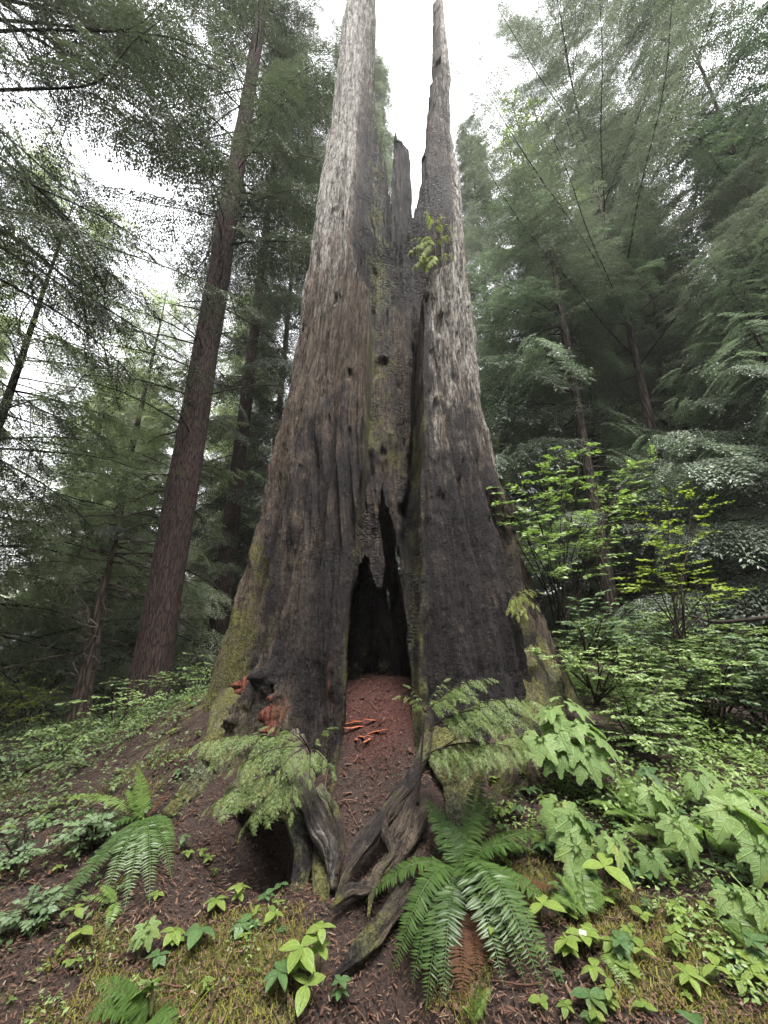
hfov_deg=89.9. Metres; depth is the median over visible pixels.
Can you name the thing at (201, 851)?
plant
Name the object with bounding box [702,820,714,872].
dead stick
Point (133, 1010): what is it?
sword fern
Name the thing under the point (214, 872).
seedling
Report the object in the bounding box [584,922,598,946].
seedling
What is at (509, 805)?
seedling
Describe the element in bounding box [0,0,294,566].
overhanging conifer
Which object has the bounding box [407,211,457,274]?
hemlock sapling
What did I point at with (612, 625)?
thicket shrub
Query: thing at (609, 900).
seedling
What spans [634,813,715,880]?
broad leaf plant
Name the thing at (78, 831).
slope shrub
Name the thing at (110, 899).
fern
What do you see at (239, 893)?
plant
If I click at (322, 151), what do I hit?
dark hemlock
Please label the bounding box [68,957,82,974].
plant
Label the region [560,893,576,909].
seedling
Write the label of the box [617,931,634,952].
seedling
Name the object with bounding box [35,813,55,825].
seedling
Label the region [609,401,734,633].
forest conifer
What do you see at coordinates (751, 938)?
seedling
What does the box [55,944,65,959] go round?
seedling
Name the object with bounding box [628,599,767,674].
bank bush
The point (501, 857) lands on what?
plant
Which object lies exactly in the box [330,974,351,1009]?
plant
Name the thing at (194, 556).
pale hemlock
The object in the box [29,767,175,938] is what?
sword fern
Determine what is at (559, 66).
fan spruce
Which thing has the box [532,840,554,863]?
plant
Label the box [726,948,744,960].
seedling
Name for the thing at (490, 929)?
plant
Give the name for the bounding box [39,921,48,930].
seedling
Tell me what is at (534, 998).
plant
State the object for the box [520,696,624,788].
broad leaf plant
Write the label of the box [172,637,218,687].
slope shrub
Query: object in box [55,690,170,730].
slope shrub
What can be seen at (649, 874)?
seedling
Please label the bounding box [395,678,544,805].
hemlock sapling
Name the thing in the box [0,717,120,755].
slope shrub
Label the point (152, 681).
slope shrub
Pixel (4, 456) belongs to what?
forest conifer
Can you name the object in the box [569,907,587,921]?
seedling
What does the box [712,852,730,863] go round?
seedling
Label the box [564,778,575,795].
seedling
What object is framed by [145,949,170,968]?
seedling
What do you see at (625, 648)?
bank bush
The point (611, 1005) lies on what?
seedling
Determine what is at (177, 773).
seedling
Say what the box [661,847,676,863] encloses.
seedling
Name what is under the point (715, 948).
seedling
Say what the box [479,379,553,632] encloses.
forest conifer
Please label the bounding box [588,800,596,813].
seedling
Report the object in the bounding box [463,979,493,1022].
fern
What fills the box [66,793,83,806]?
seedling
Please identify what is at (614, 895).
seedling
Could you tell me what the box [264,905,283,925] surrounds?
plant
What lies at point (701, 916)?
plant
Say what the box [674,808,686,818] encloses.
seedling
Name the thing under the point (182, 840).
plant
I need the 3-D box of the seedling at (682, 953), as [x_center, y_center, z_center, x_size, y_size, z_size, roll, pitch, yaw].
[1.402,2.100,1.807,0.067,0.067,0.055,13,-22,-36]
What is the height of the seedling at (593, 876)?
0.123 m
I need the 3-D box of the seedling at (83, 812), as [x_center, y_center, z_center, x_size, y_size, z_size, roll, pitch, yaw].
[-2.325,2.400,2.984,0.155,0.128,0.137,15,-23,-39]
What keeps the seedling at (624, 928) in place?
on the ground
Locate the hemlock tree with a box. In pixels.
[18,0,345,720]
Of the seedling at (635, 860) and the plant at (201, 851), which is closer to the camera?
the seedling at (635, 860)
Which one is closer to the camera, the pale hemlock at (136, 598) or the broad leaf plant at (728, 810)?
the broad leaf plant at (728, 810)
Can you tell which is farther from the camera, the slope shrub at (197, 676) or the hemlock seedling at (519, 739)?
the slope shrub at (197, 676)
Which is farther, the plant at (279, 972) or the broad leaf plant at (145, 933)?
the broad leaf plant at (145, 933)
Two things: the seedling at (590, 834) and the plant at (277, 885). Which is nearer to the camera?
the plant at (277, 885)
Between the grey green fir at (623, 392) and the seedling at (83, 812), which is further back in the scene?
the grey green fir at (623, 392)
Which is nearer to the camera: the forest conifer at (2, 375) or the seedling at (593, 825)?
the seedling at (593, 825)
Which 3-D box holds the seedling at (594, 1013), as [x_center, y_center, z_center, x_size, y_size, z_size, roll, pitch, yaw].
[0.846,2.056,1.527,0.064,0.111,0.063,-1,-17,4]
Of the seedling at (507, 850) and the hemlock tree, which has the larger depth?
the hemlock tree
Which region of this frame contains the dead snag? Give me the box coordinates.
[0,509,230,730]
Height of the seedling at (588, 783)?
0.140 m
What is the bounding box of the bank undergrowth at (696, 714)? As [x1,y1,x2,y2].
[0,616,767,1023]
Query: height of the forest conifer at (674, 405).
26.325 m
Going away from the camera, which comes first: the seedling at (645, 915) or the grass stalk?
the grass stalk
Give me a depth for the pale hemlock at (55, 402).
9.20 m
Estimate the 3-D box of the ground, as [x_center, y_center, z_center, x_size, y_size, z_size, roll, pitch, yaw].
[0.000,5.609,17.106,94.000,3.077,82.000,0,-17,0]
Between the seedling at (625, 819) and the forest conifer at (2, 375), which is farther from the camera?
the forest conifer at (2, 375)
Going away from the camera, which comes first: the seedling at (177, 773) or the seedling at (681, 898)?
the seedling at (681, 898)
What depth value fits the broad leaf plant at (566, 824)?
2.37 m
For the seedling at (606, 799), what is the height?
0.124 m
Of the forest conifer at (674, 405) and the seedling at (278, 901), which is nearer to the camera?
the seedling at (278, 901)
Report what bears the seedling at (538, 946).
on the ground
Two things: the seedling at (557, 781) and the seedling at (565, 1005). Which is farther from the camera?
the seedling at (557, 781)
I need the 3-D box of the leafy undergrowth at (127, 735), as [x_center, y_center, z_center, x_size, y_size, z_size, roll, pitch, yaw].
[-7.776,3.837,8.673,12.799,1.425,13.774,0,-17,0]
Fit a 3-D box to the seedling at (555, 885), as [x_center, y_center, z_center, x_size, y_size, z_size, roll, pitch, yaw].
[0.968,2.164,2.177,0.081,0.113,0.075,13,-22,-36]
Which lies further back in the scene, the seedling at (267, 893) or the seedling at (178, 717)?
the seedling at (178, 717)
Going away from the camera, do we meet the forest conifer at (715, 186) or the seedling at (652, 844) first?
the seedling at (652, 844)
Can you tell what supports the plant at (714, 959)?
on the ground
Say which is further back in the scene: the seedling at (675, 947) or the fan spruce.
the fan spruce
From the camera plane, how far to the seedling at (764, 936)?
1.77 m
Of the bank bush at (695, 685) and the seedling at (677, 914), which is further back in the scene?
the bank bush at (695, 685)
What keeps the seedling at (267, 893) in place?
on the ground
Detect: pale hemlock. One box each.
[0,102,219,735]
[0,275,224,699]
[0,313,264,723]
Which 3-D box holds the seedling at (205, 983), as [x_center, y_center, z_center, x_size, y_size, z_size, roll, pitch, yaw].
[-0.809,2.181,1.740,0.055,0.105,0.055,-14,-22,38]
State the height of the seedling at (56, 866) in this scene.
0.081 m
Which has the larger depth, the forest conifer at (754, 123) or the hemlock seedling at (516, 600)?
the forest conifer at (754, 123)
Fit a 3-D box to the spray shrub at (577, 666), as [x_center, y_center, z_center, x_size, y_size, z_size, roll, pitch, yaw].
[2.126,1.618,3.770,1.457,0.569,0.620,0,-17,0]
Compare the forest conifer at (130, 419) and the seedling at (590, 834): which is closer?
the seedling at (590, 834)
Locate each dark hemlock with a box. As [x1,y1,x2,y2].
[104,1,321,688]
[231,11,393,495]
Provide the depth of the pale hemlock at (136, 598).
12.37 m
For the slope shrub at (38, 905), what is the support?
on the ground
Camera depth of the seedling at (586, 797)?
2.88 m
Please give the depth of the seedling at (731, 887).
2.12 m
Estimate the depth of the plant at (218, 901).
2.19 m
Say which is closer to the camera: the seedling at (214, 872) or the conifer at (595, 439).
the seedling at (214, 872)
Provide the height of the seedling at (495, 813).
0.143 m
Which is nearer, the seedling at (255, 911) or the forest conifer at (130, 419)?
the seedling at (255, 911)
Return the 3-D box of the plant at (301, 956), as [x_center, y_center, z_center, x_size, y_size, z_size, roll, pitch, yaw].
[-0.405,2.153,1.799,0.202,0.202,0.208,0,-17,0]
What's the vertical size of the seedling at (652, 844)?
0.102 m
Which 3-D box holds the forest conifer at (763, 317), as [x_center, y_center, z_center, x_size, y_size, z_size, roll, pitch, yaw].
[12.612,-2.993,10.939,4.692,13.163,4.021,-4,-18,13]
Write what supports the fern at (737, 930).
on the ground
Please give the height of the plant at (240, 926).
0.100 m
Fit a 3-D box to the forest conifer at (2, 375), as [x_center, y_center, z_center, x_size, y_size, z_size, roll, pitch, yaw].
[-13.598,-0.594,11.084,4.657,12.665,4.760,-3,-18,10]
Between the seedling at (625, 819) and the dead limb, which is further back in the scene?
the dead limb
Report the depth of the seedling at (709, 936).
1.87 m
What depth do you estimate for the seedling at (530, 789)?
2.94 m
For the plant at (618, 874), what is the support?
on the ground
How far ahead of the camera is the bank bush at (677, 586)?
10.53 m
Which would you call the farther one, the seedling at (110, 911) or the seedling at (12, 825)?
the seedling at (12, 825)
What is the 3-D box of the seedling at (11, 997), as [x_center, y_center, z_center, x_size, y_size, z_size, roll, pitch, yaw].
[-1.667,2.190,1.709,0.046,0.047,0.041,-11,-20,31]
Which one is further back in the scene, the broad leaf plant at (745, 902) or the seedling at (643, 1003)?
the broad leaf plant at (745, 902)
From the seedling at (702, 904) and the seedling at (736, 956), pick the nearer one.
the seedling at (736, 956)
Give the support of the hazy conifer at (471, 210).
on the ground
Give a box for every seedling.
[0,824,16,835]
[6,995,16,1005]
[22,923,36,938]
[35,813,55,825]
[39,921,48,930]
[52,864,64,876]
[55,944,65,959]
[62,958,74,971]
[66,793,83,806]
[73,810,95,820]
[103,905,116,922]
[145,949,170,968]
[171,713,184,725]
[173,769,183,775]
[181,850,193,857]
[199,976,214,994]
[203,855,214,865]
[211,868,218,878]
[237,932,251,938]
[246,918,261,929]
[251,905,261,917]
[258,888,274,905]
[273,899,284,905]
[277,926,285,932]
[490,806,499,822]
[496,730,538,773]
[496,824,508,834]
[499,808,510,822]
[502,840,514,863]
[504,858,511,867]
[505,802,513,813]
[506,589,545,622]
[513,843,522,859]
[520,786,537,798]
[531,833,550,851]
[531,945,546,952]
[547,881,560,893]
[552,779,562,790]
[552,969,564,986]
[556,999,574,1018]
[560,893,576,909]
[562,905,577,926]
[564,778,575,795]
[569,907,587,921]
[570,987,607,1014]
[579,1010,597,1023]
[580,924,603,947]
[581,870,602,886]
[583,781,595,794]
[584,796,602,811]
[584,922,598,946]
[587,821,602,830]
[587,828,595,838]
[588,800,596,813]
[588,1008,605,1023]
[598,897,614,911]
[598,978,619,1017]
[600,797,617,802]
[601,935,616,952]
[601,999,615,1015]
[607,888,621,902]
[608,821,622,832]
[609,930,631,961]
[613,814,627,827]
[614,960,640,978]
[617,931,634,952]
[619,924,631,936]
[624,864,637,883]
[627,923,635,934]
[628,852,639,867]
[628,905,654,924]
[632,998,657,1012]
[633,937,655,958]
[634,831,645,842]
[635,869,661,884]
[640,897,652,911]
[646,842,658,848]
[651,876,661,885]
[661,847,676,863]
[663,874,683,887]
[663,933,685,960]
[664,924,685,944]
[667,903,684,921]
[668,868,682,879]
[673,896,685,905]
[673,914,700,933]
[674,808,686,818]
[675,1009,703,1023]
[677,948,689,962]
[680,988,692,1005]
[696,900,714,914]
[698,966,718,984]
[700,837,714,851]
[707,932,725,945]
[710,945,726,957]
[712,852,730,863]
[722,918,736,932]
[724,862,749,885]
[724,884,736,891]
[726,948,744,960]
[727,847,738,856]
[727,973,755,997]
[734,983,756,1002]
[740,929,767,961]
[742,964,767,995]
[756,933,767,942]
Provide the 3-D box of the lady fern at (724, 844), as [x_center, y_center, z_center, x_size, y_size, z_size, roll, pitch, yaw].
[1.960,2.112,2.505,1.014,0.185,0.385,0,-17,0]
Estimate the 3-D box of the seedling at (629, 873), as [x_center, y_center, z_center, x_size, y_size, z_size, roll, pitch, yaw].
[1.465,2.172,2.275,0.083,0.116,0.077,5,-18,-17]
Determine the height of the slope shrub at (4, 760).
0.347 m
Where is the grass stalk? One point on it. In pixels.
(197, 1004)
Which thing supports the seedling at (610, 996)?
on the ground
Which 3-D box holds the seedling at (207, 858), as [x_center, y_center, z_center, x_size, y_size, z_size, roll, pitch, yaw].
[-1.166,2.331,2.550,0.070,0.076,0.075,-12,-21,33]
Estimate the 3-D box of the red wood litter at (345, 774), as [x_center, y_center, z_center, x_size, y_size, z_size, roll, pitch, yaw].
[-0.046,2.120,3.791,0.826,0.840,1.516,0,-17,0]
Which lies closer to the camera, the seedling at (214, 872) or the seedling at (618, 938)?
the seedling at (618, 938)
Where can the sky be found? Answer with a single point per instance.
(403, 27)
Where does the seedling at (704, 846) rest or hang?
on the ground
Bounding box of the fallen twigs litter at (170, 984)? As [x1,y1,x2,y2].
[0,678,767,1023]
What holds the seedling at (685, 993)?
on the ground
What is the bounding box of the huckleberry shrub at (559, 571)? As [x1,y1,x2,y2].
[484,442,656,625]
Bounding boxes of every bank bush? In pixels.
[552,617,701,685]
[624,576,761,618]
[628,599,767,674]
[633,636,767,733]
[674,630,767,739]
[679,585,767,642]
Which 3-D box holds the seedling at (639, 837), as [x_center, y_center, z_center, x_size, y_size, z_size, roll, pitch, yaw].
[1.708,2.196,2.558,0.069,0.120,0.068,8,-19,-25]
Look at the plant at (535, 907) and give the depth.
2.02 m
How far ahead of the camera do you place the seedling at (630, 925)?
1.96 m
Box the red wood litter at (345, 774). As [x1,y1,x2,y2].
[334,674,425,809]
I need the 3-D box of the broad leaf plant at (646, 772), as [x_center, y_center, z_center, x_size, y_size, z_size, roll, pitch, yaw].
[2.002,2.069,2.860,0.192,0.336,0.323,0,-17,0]
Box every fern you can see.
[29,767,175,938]
[79,884,121,930]
[82,973,178,1023]
[365,771,562,1010]
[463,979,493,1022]
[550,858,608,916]
[584,767,656,822]
[600,951,646,996]
[609,812,741,858]
[713,906,765,946]
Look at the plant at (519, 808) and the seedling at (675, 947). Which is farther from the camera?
the plant at (519, 808)
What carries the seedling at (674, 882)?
on the ground
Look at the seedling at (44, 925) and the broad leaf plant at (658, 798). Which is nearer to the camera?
the seedling at (44, 925)
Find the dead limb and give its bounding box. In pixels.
[666,592,767,653]
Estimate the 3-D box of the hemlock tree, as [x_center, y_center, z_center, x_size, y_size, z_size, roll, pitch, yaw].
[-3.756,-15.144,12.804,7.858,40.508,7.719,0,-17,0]
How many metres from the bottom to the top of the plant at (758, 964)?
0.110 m
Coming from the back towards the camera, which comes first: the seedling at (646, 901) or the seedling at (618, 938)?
the seedling at (646, 901)
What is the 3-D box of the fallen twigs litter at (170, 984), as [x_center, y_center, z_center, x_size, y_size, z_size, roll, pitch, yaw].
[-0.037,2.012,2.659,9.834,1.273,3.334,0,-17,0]
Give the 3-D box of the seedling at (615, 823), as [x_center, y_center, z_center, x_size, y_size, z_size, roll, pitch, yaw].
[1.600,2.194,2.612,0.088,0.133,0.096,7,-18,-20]
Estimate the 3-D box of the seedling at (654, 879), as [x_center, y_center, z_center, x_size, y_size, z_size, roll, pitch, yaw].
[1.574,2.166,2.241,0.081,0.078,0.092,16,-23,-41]
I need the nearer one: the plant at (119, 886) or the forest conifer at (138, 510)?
the plant at (119, 886)
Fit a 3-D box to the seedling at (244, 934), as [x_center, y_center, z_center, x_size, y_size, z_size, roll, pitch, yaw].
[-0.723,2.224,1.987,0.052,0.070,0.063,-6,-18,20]
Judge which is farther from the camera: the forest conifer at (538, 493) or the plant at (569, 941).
the forest conifer at (538, 493)
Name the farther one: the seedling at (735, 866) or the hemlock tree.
the hemlock tree
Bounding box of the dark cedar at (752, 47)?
[591,0,767,587]
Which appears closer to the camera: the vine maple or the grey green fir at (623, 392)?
the vine maple
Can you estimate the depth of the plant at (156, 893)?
2.27 m
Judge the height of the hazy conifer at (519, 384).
29.166 m
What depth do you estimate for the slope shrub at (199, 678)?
6.25 m
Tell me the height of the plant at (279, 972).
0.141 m
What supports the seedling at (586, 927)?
on the ground
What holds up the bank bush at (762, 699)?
on the ground
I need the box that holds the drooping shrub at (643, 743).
[575,677,704,760]
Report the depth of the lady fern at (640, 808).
2.81 m
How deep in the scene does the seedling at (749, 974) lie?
1.65 m
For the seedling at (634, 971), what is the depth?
1.73 m
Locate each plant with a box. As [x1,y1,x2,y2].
[61,903,85,921]
[65,925,93,944]
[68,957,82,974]
[116,880,132,894]
[126,915,161,962]
[126,974,167,1019]
[147,890,163,901]
[160,925,186,947]
[178,833,190,851]
[184,923,214,950]
[196,848,206,858]
[203,895,227,912]
[227,883,249,906]
[229,913,251,942]
[261,958,295,999]
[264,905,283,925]
[274,882,288,896]
[279,934,318,987]
[293,972,325,1017]
[305,921,336,984]
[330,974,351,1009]
[486,924,497,965]
[496,852,507,864]
[511,805,524,821]
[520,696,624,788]
[528,893,566,928]
[528,994,547,1013]
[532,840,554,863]
[537,794,598,882]
[553,932,582,967]
[565,927,601,955]
[580,957,607,982]
[582,852,633,895]
[593,829,649,887]
[633,781,677,853]
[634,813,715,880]
[635,765,666,790]
[664,899,686,915]
[672,962,710,996]
[680,762,721,818]
[690,912,709,929]
[699,859,726,874]
[700,777,767,889]
[702,952,735,995]
[708,872,767,931]
[712,878,733,891]
[736,949,767,985]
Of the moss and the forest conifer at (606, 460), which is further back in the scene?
the forest conifer at (606, 460)
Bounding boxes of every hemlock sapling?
[183,726,337,843]
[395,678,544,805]
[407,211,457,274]
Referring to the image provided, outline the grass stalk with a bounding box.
[185,984,215,1023]
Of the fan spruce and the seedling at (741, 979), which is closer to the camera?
the seedling at (741, 979)
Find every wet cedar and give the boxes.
[466,126,767,657]
[601,224,767,654]
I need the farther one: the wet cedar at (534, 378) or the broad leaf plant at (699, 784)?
the wet cedar at (534, 378)
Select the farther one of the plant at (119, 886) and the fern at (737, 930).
the plant at (119, 886)
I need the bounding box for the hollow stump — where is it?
[161,0,584,980]
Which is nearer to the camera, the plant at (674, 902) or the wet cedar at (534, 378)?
the plant at (674, 902)
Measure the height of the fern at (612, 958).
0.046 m
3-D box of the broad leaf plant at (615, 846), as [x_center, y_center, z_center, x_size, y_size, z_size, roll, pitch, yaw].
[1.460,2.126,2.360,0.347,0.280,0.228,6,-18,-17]
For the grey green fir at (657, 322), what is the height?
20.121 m
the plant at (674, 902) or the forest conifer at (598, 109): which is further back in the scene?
the forest conifer at (598, 109)
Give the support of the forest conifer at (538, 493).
on the ground
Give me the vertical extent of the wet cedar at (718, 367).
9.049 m
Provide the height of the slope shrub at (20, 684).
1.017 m
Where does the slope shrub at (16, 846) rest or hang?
on the ground
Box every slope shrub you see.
[0,671,74,725]
[0,682,51,725]
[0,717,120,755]
[0,747,60,784]
[0,817,60,874]
[0,882,67,939]
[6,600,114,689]
[43,809,135,854]
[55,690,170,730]
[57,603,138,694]
[99,668,205,711]
[162,652,216,695]
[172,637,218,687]
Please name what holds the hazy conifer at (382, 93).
on the ground
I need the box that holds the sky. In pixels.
[0,0,767,641]
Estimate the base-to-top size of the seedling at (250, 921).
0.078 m
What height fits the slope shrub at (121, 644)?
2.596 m
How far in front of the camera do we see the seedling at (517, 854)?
2.46 m
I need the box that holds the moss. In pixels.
[0,747,767,1023]
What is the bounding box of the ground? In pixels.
[0,626,767,1023]
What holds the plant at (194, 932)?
on the ground
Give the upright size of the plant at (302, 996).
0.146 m
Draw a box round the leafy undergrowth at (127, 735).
[0,675,211,951]
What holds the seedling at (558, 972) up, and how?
on the ground
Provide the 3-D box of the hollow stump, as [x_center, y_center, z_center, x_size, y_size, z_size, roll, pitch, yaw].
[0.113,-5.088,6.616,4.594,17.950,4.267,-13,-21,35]
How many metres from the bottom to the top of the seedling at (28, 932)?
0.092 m
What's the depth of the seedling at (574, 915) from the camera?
2.02 m
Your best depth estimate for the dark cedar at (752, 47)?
12.54 m
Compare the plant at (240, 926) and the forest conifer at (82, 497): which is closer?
the plant at (240, 926)
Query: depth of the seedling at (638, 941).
1.81 m
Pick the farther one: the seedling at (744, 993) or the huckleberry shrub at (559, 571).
the huckleberry shrub at (559, 571)
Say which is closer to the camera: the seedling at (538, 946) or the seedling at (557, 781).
the seedling at (538, 946)
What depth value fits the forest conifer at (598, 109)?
19.89 m
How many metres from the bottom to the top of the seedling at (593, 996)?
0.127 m
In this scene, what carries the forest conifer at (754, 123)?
on the ground
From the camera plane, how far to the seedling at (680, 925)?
1.92 m
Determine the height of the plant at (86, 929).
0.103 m
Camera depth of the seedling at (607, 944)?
1.85 m
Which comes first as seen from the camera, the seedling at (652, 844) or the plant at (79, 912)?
the plant at (79, 912)
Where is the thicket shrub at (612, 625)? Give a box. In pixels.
[557,589,670,660]
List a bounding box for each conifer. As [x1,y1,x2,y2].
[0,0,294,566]
[0,312,28,509]
[0,318,12,510]
[0,374,135,689]
[0,432,16,550]
[1,366,164,669]
[54,398,176,671]
[132,292,287,647]
[172,408,263,678]
[196,80,330,649]
[374,47,403,608]
[453,112,573,597]
[476,330,576,630]
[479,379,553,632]
[494,91,610,615]
[516,240,626,592]
[521,321,639,622]
[541,444,639,644]
[549,334,626,594]
[560,79,767,612]
[597,239,765,572]
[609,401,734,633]
[683,108,767,389]
[702,80,767,491]
[727,225,767,485]
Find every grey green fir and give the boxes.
[497,253,761,629]
[567,159,767,614]
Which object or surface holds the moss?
on the ground
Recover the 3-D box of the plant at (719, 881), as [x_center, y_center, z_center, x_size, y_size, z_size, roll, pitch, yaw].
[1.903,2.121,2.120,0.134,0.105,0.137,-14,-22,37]
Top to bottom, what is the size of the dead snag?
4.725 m
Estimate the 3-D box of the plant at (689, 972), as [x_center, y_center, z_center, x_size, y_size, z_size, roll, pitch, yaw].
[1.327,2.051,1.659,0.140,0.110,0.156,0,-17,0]
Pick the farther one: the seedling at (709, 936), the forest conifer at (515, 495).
the forest conifer at (515, 495)
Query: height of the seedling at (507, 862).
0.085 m
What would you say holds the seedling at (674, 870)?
on the ground
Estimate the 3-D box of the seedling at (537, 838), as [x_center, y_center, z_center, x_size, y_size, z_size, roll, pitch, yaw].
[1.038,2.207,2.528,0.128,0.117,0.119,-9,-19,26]
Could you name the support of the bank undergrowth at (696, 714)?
on the ground
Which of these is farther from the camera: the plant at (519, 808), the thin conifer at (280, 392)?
the thin conifer at (280, 392)
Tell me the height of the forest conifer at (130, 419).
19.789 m
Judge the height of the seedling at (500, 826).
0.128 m
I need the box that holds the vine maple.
[612,481,755,638]
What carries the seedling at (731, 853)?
on the ground
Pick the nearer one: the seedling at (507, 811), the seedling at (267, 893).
the seedling at (267, 893)
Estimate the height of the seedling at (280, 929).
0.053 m
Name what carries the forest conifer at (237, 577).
on the ground
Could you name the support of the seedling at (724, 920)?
on the ground
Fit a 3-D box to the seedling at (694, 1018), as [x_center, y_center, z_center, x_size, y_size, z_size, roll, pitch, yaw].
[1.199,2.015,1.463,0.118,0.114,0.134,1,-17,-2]
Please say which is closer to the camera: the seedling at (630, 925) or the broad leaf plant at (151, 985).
the broad leaf plant at (151, 985)
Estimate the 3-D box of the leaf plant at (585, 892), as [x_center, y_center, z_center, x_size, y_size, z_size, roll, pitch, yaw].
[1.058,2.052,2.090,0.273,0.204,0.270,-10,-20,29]
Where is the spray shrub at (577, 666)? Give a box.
[525,647,666,705]
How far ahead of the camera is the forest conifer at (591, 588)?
11.70 m
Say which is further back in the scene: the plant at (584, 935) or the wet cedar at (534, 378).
the wet cedar at (534, 378)
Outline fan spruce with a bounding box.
[446,0,767,632]
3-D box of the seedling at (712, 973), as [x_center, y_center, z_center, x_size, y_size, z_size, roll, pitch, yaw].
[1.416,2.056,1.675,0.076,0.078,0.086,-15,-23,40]
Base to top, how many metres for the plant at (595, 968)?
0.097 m
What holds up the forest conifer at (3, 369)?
on the ground
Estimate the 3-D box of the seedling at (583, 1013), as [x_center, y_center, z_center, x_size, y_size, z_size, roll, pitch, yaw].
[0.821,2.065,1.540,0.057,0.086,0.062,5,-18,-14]
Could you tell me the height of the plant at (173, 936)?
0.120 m
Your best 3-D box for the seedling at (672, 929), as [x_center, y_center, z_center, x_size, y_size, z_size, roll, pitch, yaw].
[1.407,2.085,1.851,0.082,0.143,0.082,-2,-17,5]
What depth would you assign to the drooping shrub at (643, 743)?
3.65 m
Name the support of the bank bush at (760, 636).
on the ground
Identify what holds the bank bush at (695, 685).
on the ground
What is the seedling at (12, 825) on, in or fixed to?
on the ground
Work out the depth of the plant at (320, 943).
1.89 m
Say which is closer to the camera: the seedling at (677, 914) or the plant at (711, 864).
the seedling at (677, 914)
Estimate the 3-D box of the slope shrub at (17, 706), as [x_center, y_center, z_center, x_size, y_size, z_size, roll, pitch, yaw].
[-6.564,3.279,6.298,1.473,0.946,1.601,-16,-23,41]
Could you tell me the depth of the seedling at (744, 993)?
1.61 m
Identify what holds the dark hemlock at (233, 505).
on the ground
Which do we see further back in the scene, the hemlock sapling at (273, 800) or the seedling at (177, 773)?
the seedling at (177, 773)
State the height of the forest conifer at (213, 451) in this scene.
26.385 m
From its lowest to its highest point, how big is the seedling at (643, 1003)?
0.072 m
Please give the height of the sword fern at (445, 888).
0.761 m
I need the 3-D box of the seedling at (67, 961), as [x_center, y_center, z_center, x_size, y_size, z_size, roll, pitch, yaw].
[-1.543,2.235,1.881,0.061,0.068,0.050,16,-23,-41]

